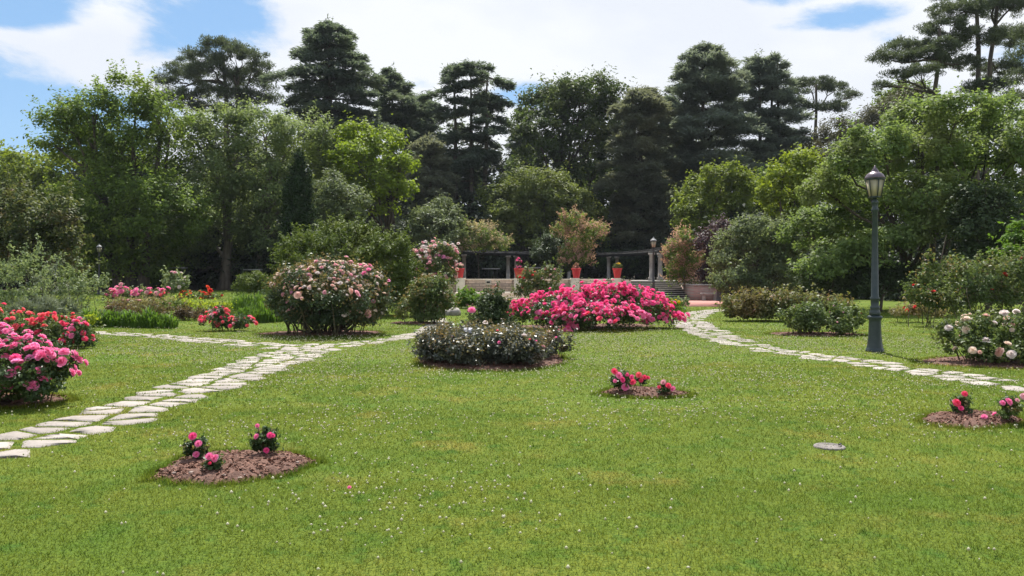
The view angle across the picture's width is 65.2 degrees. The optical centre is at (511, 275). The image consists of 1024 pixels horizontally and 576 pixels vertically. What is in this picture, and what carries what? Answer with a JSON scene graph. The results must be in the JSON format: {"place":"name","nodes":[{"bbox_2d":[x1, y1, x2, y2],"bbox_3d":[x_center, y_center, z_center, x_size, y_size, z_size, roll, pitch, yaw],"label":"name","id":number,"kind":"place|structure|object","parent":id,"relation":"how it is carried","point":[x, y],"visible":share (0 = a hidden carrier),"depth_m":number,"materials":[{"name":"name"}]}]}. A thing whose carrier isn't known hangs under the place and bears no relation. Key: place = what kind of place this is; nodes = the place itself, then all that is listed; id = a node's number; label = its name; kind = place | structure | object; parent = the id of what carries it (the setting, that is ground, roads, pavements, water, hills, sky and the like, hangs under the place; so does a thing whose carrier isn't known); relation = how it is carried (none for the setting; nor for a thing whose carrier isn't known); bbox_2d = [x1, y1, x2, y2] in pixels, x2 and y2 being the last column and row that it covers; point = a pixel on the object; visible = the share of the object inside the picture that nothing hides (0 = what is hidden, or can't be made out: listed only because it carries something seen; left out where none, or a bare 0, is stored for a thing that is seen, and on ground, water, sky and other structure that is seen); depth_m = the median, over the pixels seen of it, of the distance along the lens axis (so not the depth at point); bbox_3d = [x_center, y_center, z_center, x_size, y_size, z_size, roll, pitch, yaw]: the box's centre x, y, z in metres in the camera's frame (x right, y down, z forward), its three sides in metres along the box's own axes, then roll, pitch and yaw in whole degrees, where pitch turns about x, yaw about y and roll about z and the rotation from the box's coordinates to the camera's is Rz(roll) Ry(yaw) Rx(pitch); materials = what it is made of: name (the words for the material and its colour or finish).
{"place":"outdoors","nodes":[
{"label":"outdoors","id":0,"kind":"place"},
{"bbox_2d":[0,347,340,458],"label":"path","id":1,"kind":"structure","parent":0,"point":[43,429],"depth_m":9.77,"materials":[{"name":"beige stone"}]},
{"bbox_2d":[231,270,272,295],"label":"bush","id":2,"kind":"object","parent":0,"point":[253,283],"visible":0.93,"depth_m":38.73,"materials":[{"name":"green plant"}]},
{"bbox_2d":[235,298,282,322],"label":"ornamental grass","id":3,"kind":"object","parent":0,"point":[262,314],"depth_m":26.66,"materials":[{"name":"green plant"}]},
{"bbox_2d":[96,318,446,348],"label":"path","id":4,"kind":"structure","parent":0,"point":[393,338],"depth_m":19.44,"materials":[{"name":"beige stone"}]},
{"bbox_2d":[0,272,903,299],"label":"woodland floor","id":5,"kind":"structure","parent":0,"point":[191,287],"depth_m":57.29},
{"bbox_2d":[0,137,93,202],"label":"dense tree","id":6,"kind":"object","parent":5,"relation":"on","point":[25,165],"visible":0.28,"depth_m":74.46,"materials":[{"name":"green plant"}]},
{"bbox_2d":[20,59,220,289],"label":"deciduous tree","id":7,"kind":"object","parent":5,"relation":"on","point":[102,183],"visible":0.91,"depth_m":50.12,"materials":[{"name":"green plant"}]},
{"bbox_2d":[148,33,284,207],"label":"pine tree","id":8,"kind":"object","parent":5,"relation":"on","point":[196,68],"visible":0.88,"depth_m":85.32,"materials":[{"name":"green plant"}]},
{"bbox_2d":[180,195,273,287],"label":"undergrowth shrub","id":9,"kind":"object","parent":5,"relation":"on","point":[211,258],"visible":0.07,"depth_m":58.47,"materials":[{"name":"green plant"}]},
{"bbox_2d":[154,91,342,288],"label":"deciduous tree","id":10,"kind":"object","parent":5,"relation":"on","point":[234,185],"visible":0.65,"depth_m":54.42,"materials":[{"name":"green plant"}]},
{"bbox_2d":[186,221,320,289],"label":"undergrowth shrub","id":11,"kind":"object","parent":5,"relation":"on","point":[212,280],"visible":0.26,"depth_m":55.52,"materials":[{"name":"green plant"}]},
{"bbox_2d":[257,14,398,218],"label":"cedar tree","id":12,"kind":"object","parent":5,"relation":"on","point":[322,42],"visible":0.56,"depth_m":78.50,"materials":[{"name":"green plant"}]},
{"bbox_2d":[311,160,373,256],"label":"shrub","id":13,"kind":"object","parent":5,"relation":"on","point":[331,202],"visible":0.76,"depth_m":52.36,"materials":[{"name":"green plant"}]},
{"bbox_2d":[372,63,443,222],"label":"cedar tree","id":14,"kind":"object","parent":5,"relation":"on","point":[408,113],"visible":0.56,"depth_m":84.82,"materials":[{"name":"green plant"}]},
{"bbox_2d":[400,132,462,243],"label":"fir tree","id":15,"kind":"object","parent":5,"relation":"on","point":[435,174],"visible":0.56,"depth_m":72.83,"materials":[{"name":"green plant"}]},
{"bbox_2d":[412,59,516,278],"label":"cedar tree","id":16,"kind":"object","parent":5,"relation":"on","point":[484,103],"visible":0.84,"depth_m":79.20,"materials":[{"name":"green plant"}]},
{"bbox_2d":[450,119,510,222],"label":"woodland tree","id":17,"kind":"object","parent":5,"relation":"on","point":[500,164],"visible":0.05,"depth_m":105.70,"materials":[{"name":"green plant"}]},
{"bbox_2d":[440,178,536,278],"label":"undergrowth shrub","id":18,"kind":"object","parent":5,"relation":"on","point":[473,214],"visible":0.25,"depth_m":71.54,"materials":[{"name":"green plant"}]},
{"bbox_2d":[474,154,615,278],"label":"dome tree","id":19,"kind":"object","parent":5,"relation":"on","point":[558,194],"visible":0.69,"depth_m":71.59,"materials":[{"name":"green plant"}]},
{"bbox_2d":[497,61,636,276],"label":"deciduous tree","id":20,"kind":"object","parent":5,"relation":"on","point":[550,104],"visible":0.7,"depth_m":82.06,"materials":[{"name":"green plant"}]},
{"bbox_2d":[551,235,633,278],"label":"undergrowth shrub","id":21,"kind":"object","parent":5,"relation":"on","point":[587,271],"visible":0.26,"depth_m":74.69,"materials":[{"name":"green plant"}]},
{"bbox_2d":[594,245,657,277],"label":"leafy shrub","id":22,"kind":"object","parent":5,"relation":"on","point":[601,260],"visible":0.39,"depth_m":73.04,"materials":[{"name":"green plant"}]},
{"bbox_2d":[595,228,670,279],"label":"undergrowth shrub","id":23,"kind":"object","parent":5,"relation":"on","point":[645,269],"visible":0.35,"depth_m":73.10,"materials":[{"name":"green plant"}]},
{"bbox_2d":[590,80,684,279],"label":"fir tree","id":24,"kind":"object","parent":5,"relation":"on","point":[641,196],"visible":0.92,"depth_m":74.33,"materials":[{"name":"green plant"}]},
{"bbox_2d":[666,154,761,242],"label":"deciduous tree","id":25,"kind":"object","parent":5,"relation":"on","point":[701,201],"visible":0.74,"depth_m":61.36,"materials":[{"name":"green plant"}]},
{"bbox_2d":[657,40,792,223],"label":"blue cedar","id":26,"kind":"object","parent":5,"relation":"on","point":[714,78],"visible":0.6,"depth_m":76.13,"materials":[{"name":"green plant"}]},
{"bbox_2d":[738,48,817,220],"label":"blue cedar","id":27,"kind":"object","parent":5,"relation":"on","point":[771,73],"visible":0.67,"depth_m":78.96,"materials":[{"name":"green plant"}]},
{"bbox_2d":[781,74,862,247],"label":"pine tree","id":28,"kind":"object","parent":5,"relation":"on","point":[827,83],"visible":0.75,"depth_m":91.20,"materials":[{"name":"green plant"}]},
{"bbox_2d":[793,76,942,222],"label":"pine thicket","id":29,"kind":"object","parent":5,"relation":"on","point":[870,117],"visible":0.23,"depth_m":78.00,"materials":[{"name":"green plant"}]},
{"bbox_2d":[865,15,987,190],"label":"pine tree","id":30,"kind":"object","parent":5,"relation":"on","point":[940,58],"visible":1,"depth_m":59.66,"materials":[{"name":"green plant"}]},
{"bbox_2d":[924,0,1023,186],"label":"pine tree","id":31,"kind":"object","parent":5,"relation":"on","point":[995,35],"visible":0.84,"depth_m":61.48,"materials":[{"name":"green plant"}]},
{"bbox_2d":[0,277,1023,575],"bbox_3d":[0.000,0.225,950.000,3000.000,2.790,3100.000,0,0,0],"label":"lawn","id":32,"kind":"structure","parent":0,"point":[568,541],"depth_m":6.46,"materials":[{"name":"green plant"}]},
{"bbox_2d":[0,394,62,406],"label":"mulch bed","id":33,"kind":"object","parent":32,"relation":"on","point":[3,402],"visible":0.38,"depth_m":9.97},
{"bbox_2d":[0,316,88,407],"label":"rose bush","id":34,"kind":"object","parent":33,"relation":"on","point":[35,373],"visible":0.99,"depth_m":9.68,"materials":[{"name":"pink plant"}]},
{"bbox_2d":[0,233,66,308],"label":"variegated shrub","id":35,"kind":"object","parent":32,"relation":"on","point":[13,271],"visible":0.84,"depth_m":26.99,"materials":[{"name":"green plant"}]},
{"bbox_2d":[1,290,88,317],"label":"lavender clump","id":36,"kind":"object","parent":32,"relation":"on","point":[43,303],"visible":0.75,"depth_m":25.23,"materials":[{"name":"green plant"}]},
{"bbox_2d":[19,252,73,296],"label":"grey shrub","id":37,"kind":"object","parent":32,"relation":"on","point":[37,278],"visible":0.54,"depth_m":29.86,"materials":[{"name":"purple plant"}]},
{"bbox_2d":[0,169,103,300],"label":"bronze shrub","id":38,"kind":"object","parent":32,"relation":"on","point":[47,224],"visible":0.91,"depth_m":37.58,"materials":[{"name":"green plant"}]},
{"bbox_2d":[0,302,105,344],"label":"rose bush","id":39,"kind":"object","parent":32,"relation":"on","point":[32,321],"visible":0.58,"depth_m":17.62,"materials":[{"name":"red plant"}]},
{"bbox_2d":[58,312,98,348],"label":"rose bush","id":40,"kind":"object","parent":32,"relation":"on","point":[79,336],"visible":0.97,"depth_m":17.20,"materials":[{"name":"pink plant"}]},
{"bbox_2d":[56,258,111,319],"bbox_3d":[-14.921,0.494,27.640,2.138,2.181,1.491,0,0,30],"label":"variegated shrub","id":41,"kind":"object","parent":32,"relation":"on","point":[83,285],"visible":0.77,"depth_m":27.39,"materials":[{"name":"green plant"}]},
{"bbox_2d":[97,308,139,326],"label":"daylily clump","id":42,"kind":"object","parent":32,"relation":"on","point":[119,319],"visible":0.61,"depth_m":24.30,"materials":[{"name":"green plant"}]},
{"bbox_2d":[100,276,170,300],"bbox_3d":[-17.366,0.667,37.029,3.119,1.249,1.602,0,0,0],"label":"rose row","id":43,"kind":"object","parent":32,"relation":"on","point":[114,292],"visible":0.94,"depth_m":36.68,"materials":[{"name":"pink plant"}]},
{"bbox_2d":[125,305,163,327],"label":"daylily clump","id":44,"kind":"object","parent":32,"relation":"on","point":[148,318],"visible":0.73,"depth_m":24.13,"materials":[{"name":"green plant"}]},
{"bbox_2d":[157,265,197,298],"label":"rose bush","id":45,"kind":"object","parent":32,"relation":"on","point":[172,284],"visible":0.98,"depth_m":37.90,"materials":[{"name":"green plant"}]},
{"bbox_2d":[151,297,207,320],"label":"heather clump","id":46,"kind":"object","parent":32,"relation":"on","point":[183,313],"visible":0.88,"depth_m":27.38,"materials":[{"name":"green plant"}]},
{"bbox_2d":[198,301,257,330],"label":"rose bush","id":47,"kind":"object","parent":32,"relation":"on","point":[218,315],"visible":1,"depth_m":22.98,"materials":[{"name":"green plant"}]},
{"bbox_2d":[151,449,316,484],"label":"bark mulch","id":48,"kind":"object","parent":32,"relation":"on","point":[307,459],"visible":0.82,"depth_m":6.53,"materials":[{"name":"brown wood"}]},
{"bbox_2d":[181,432,210,458],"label":"young rose","id":49,"kind":"object","parent":48,"relation":"on","point":[194,446],"visible":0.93,"depth_m":6.72,"materials":[{"name":"green plant"}]},
{"bbox_2d":[249,423,283,452],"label":"young rose","id":50,"kind":"object","parent":48,"relation":"on","point":[265,440],"visible":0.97,"depth_m":6.89,"materials":[{"name":"green plant"}]},
{"bbox_2d":[272,148,318,274],"bbox_3d":[-10.753,-2.495,39.944,2.338,7.798,2.359,0,0,0],"label":"cypress","id":51,"kind":"object","parent":32,"relation":"on","point":[297,196],"visible":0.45,"depth_m":39.64,"materials":[{"name":"green plant"}]},
{"bbox_2d":[261,330,380,335],"bbox_3d":[-5.264,1.573,21.901,3.472,0.088,1.940,0,0,0],"label":"mulch bed","id":52,"kind":"object","parent":32,"relation":"on","point":[324,334],"visible":0.53,"depth_m":21.50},
{"bbox_2d":[257,248,400,337],"bbox_3d":[-4.991,0.462,21.269,3.866,2.399,3.327,0,0,0],"label":"rose shrub","id":53,"kind":"object","parent":52,"relation":"on","point":[303,293],"visible":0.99,"depth_m":21.02,"materials":[{"name":"green plant"}]},
{"bbox_2d":[261,211,425,312],"bbox_3d":[-6.385,-0.459,30.822,6.033,4.098,4.255,0,0,-23],"label":"yew bush","id":54,"kind":"object","parent":32,"relation":"on","point":[361,241],"visible":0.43,"depth_m":30.32,"materials":[{"name":"green plant"}]},
{"bbox_2d":[320,110,422,269],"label":"deciduous tree","id":55,"kind":"object","parent":32,"relation":"on","point":[390,184],"visible":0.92,"depth_m":57.27,"materials":[{"name":"green plant"}]},
{"bbox_2d":[391,321,442,323],"bbox_3d":[-3.054,1.559,26.305,2.020,0.090,1.208,0,0,0],"label":"mulch bed","id":56,"kind":"object","parent":32,"relation":"on","point":[413,323],"visible":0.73,"depth_m":25.98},
{"bbox_2d":[392,265,462,322],"bbox_3d":[-2.785,0.642,26.185,2.340,1.946,1.497,0,0,0],"label":"photinia shrub","id":57,"kind":"object","parent":56,"relation":"on","point":[439,296],"visible":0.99,"depth_m":26.00,"materials":[{"name":"green plant"}]},
{"bbox_2d":[410,233,460,288],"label":"rose shrub","id":58,"kind":"object","parent":32,"relation":"on","point":[444,253],"visible":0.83,"depth_m":45.43,"materials":[{"name":"pink plant"}]},
{"bbox_2d":[463,281,516,328],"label":"evergreen bush","id":59,"kind":"object","parent":32,"relation":"on","point":[494,307],"visible":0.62,"depth_m":22.35,"materials":[{"name":"green plant"}]},
{"bbox_2d":[419,355,562,370],"bbox_3d":[-0.382,1.560,15.054,2.781,0.109,3.442,0,0,0],"label":"mulch bed","id":60,"kind":"object","parent":32,"relation":"on","point":[496,366],"visible":0.18,"depth_m":13.98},
{"bbox_2d":[406,317,577,368],"bbox_3d":[-0.330,1.205,15.234,3.205,0.842,3.728,0,0,0],"label":"rose bed","id":61,"kind":"object","parent":60,"relation":"on","point":[503,342],"visible":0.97,"depth_m":14.00,"materials":[{"name":"plant"}]},
{"bbox_2d":[2,322,1023,575],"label":"clover flowers","id":62,"kind":"object","parent":32,"relation":"on","point":[596,338],"visible":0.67,"depth_m":12.08,"materials":[{"name":"white plant"}]},
{"bbox_2d":[446,278,630,295],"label":"retaining wall","id":63,"kind":"structure","parent":32,"relation":"on","point":[480,285],"depth_m":54.06,"materials":[{"name":"stone"}]},
{"bbox_2d":[523,324,648,328],"bbox_3d":[2.301,1.578,25.199,4.564,0.104,2.191,0,0,0],"label":"mulch bed","id":64,"kind":"object","parent":32,"relation":"on","point":[604,325],"visible":0.23,"depth_m":24.66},
{"bbox_2d":[505,276,689,331],"bbox_3d":[2.527,0.850,23.856,5.575,1.643,3.168,0,0,0],"label":"rose bush","id":65,"kind":"object","parent":64,"relation":"on","point":[590,305],"visible":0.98,"depth_m":23.57,"materials":[{"name":"pink plant"}]},
{"bbox_2d":[604,386,684,397],"bbox_3d":[1.831,1.580,10.887,1.136,0.099,0.926,0,0,28],"label":"mulch bed","id":66,"kind":"object","parent":32,"relation":"on","point":[640,394],"visible":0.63,"depth_m":10.67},
{"bbox_2d":[608,367,635,390],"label":"young rose","id":67,"kind":"object","parent":66,"relation":"on","point":[623,379],"visible":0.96,"depth_m":10.70,"materials":[{"name":"pink plant"}]},
{"bbox_2d":[631,281,688,299],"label":"stone steps","id":68,"kind":"structure","parent":32,"relation":"on","point":[676,290],"depth_m":52.81,"materials":[{"name":"grey stone"}]},
{"bbox_2d":[660,222,706,292],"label":"smoke bush","id":69,"kind":"object","parent":32,"relation":"on","point":[688,260],"visible":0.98,"depth_m":51.65,"materials":[{"name":"green plant"}]},
{"bbox_2d":[688,209,734,283],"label":"purple shrub","id":70,"kind":"object","parent":32,"relation":"on","point":[720,223],"visible":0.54,"depth_m":51.79,"materials":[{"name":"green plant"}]},
{"bbox_2d":[700,208,813,294],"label":"grey shrub","id":71,"kind":"object","parent":32,"relation":"on","point":[754,244],"visible":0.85,"depth_m":42.39,"materials":[{"name":"green plant"}]},
{"bbox_2d":[715,282,858,321],"bbox_3d":[9.579,0.927,27.997,5.024,1.401,1.945,0,0,0],"label":"rose bed","id":72,"kind":"object","parent":32,"relation":"on","point":[762,303],"visible":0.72,"depth_m":27.64,"materials":[{"name":"green plant"}]},
{"bbox_2d":[754,137,832,293],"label":"deciduous tree","id":73,"kind":"object","parent":32,"relation":"on","point":[783,174],"visible":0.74,"depth_m":55.32,"materials":[{"name":"green plant"}]},
{"bbox_2d":[772,331,859,336],"bbox_3d":[8.212,1.576,21.588,2.574,0.086,1.585,0,0,0],"label":"mulch bed","id":74,"kind":"object","parent":32,"relation":"on","point":[826,334],"visible":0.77,"depth_m":21.37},
{"bbox_2d":[774,295,869,335],"bbox_3d":[8.322,1.075,21.456,2.528,1.111,1.535,0,0,0],"label":"rose bush","id":75,"kind":"object","parent":74,"relation":"on","point":[805,319],"visible":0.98,"depth_m":21.23,"materials":[{"name":"green plant"}]},
{"bbox_2d":[783,243,878,297],"bbox_3d":[14.359,0.010,36.177,4.424,3.282,3.580,0,0,0],"label":"undergrowth shrub","id":76,"kind":"object","parent":32,"relation":"on","point":[819,284],"visible":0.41,"depth_m":35.43,"materials":[{"name":"green plant"}]},
{"bbox_2d":[864,166,885,351],"bbox_3d":[7.598,-0.323,16.750,0.410,3.945,0.414,0,0,0],"label":"lamp post","id":77,"kind":"object","parent":32,"relation":"on","point":[874,179],"visible":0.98,"depth_m":16.68,"materials":[{"name":"grey metal"}]},
{"bbox_2d":[834,255,936,310],"bbox_3d":[16.578,0.168,35.853,4.788,3.010,3.925,0,0,0],"label":"undergrowth shrub","id":78,"kind":"object","parent":32,"relation":"on","point":[887,276],"visible":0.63,"depth_m":35.21,"materials":[{"name":"green plant"}]},
{"bbox_2d":[767,70,1023,309],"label":"spreading tree","id":79,"kind":"object","parent":32,"relation":"on","point":[896,140],"visible":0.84,"depth_m":35.45,"materials":[{"name":"green plant"}]},
{"bbox_2d":[888,297,957,322],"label":"plant","id":80,"kind":"object","parent":32,"relation":"on","point":[898,311],"visible":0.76,"depth_m":26.85,"materials":[{"name":"green plant"}]},
{"bbox_2d":[856,166,1009,300],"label":"undergrowth shrub","id":81,"kind":"object","parent":32,"relation":"on","point":[895,296],"visible":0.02,"depth_m":50.38,"materials":[{"name":"green plant"}]},
{"bbox_2d":[897,241,1023,326],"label":"rose hedge","id":82,"kind":"object","parent":32,"relation":"on","point":[969,279],"visible":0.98,"depth_m":24.58,"materials":[{"name":"green plant"}]},
{"bbox_2d":[920,356,1023,368],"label":"mulch bed","id":83,"kind":"object","parent":32,"relation":"on","point":[968,362],"visible":0.42,"depth_m":14.28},
{"bbox_2d":[923,302,1023,364],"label":"rose bush","id":84,"kind":"object","parent":83,"relation":"on","point":[976,344],"visible":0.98,"depth_m":14.34,"materials":[{"name":"green plant"}]},
{"bbox_2d":[922,409,1023,428],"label":"bark mulch","id":85,"kind":"object","parent":32,"relation":"on","point":[990,412],"visible":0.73,"depth_m":8.59,"materials":[{"name":"brown wood"}]},
{"bbox_2d":[949,391,972,413],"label":"young rose","id":86,"kind":"object","parent":85,"relation":"on","point":[961,402],"visible":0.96,"depth_m":8.79,"materials":[{"name":"green plant"}]},
{"bbox_2d":[994,393,1023,422],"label":"young rose","id":87,"kind":"object","parent":85,"relation":"on","point":[1011,404],"visible":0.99,"depth_m":8.49,"materials":[{"name":"green plant"}]},
{"bbox_2d":[935,165,1023,313],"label":"dark shrub","id":88,"kind":"object","parent":32,"relation":"on","point":[983,204],"visible":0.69,"depth_m":32.22,"materials":[{"name":"green plant"}]},
{"bbox_2d":[986,213,1023,311],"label":"young tree","id":89,"kind":"object","parent":32,"relation":"on","point":[1014,237],"visible":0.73,"depth_m":29.02,"materials":[{"name":"green plant"}]},
{"bbox_2d":[998,21,1023,303],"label":"pine tree","id":90,"kind":"object","parent":32,"relation":"on","point":[1018,35],"visible":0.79,"depth_m":45.90,"materials":[{"name":"green plant"}]},
{"bbox_2d":[0,0,1023,256],"label":"sky","id":91,"kind":"structure","parent":0,"point":[44,44],"materials":[{"name":"blue"}]},
{"bbox_2d":[424,281,773,297],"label":"terrace","id":92,"kind":"structure","parent":0,"point":[770,289],"depth_m":54.90,"materials":[{"name":"beige stone"}]},
{"bbox_2d":[403,188,472,249],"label":"shrub","id":93,"kind":"object","parent":92,"relation":"on","point":[439,221],"visible":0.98,"depth_m":57.03,"materials":[{"name":"green plant"}]},
{"bbox_2d":[454,216,514,278],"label":"smoke bush","id":94,"kind":"object","parent":92,"relation":"on","point":[484,237],"visible":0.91,"depth_m":59.60,"materials":[{"name":"green plant"}]},
{"bbox_2d":[529,227,584,272],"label":"leafy shrub","id":95,"kind":"object","parent":92,"relation":"on","point":[546,248],"visible":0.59,"depth_m":61.24,"materials":[{"name":"green plant"}]},
{"bbox_2d":[454,248,674,279],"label":"pergola","id":96,"kind":"object","parent":92,"relation":"on","point":[517,254],"visible":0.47,"depth_m":64.97,"materials":[{"name":"grey stone"}]},
{"bbox_2d":[549,204,611,273],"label":"smoke bush","id":97,"kind":"object","parent":92,"relation":"on","point":[577,254],"visible":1,"depth_m":59.60,"materials":[{"name":"green plant"}]},
{"bbox_2d":[631,280,699,280],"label":"landing","id":98,"kind":"object","parent":92,"relation":"on","point":[655,280],"visible":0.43,"depth_m":56.76,"materials":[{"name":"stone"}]},
{"bbox_2d":[467,299,740,306],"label":"terrace","id":99,"kind":"structure","parent":0,"point":[701,303],"depth_m":43.82,"materials":[{"name":"beige stone"}]},
{"bbox_2d":[510,261,542,298],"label":"rose bush","id":100,"kind":"object","parent":99,"relation":"on","point":[524,286],"visible":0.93,"depth_m":41.87,"materials":[{"name":"green plant"}]},
{"bbox_2d":[532,260,564,297],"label":"rose bush","id":101,"kind":"object","parent":99,"relation":"on","point":[544,285],"visible":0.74,"depth_m":41.75,"materials":[{"name":"green plant"}]},
{"bbox_2d":[680,284,716,299],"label":"bench","id":102,"kind":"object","parent":99,"relation":"on","point":[693,291],"depth_m":49.60,"materials":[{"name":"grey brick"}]},
{"bbox_2d":[673,309,1023,390],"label":"path","id":103,"kind":"structure","parent":0,"point":[728,342],"depth_m":15.81,"materials":[{"name":"beige stone"}]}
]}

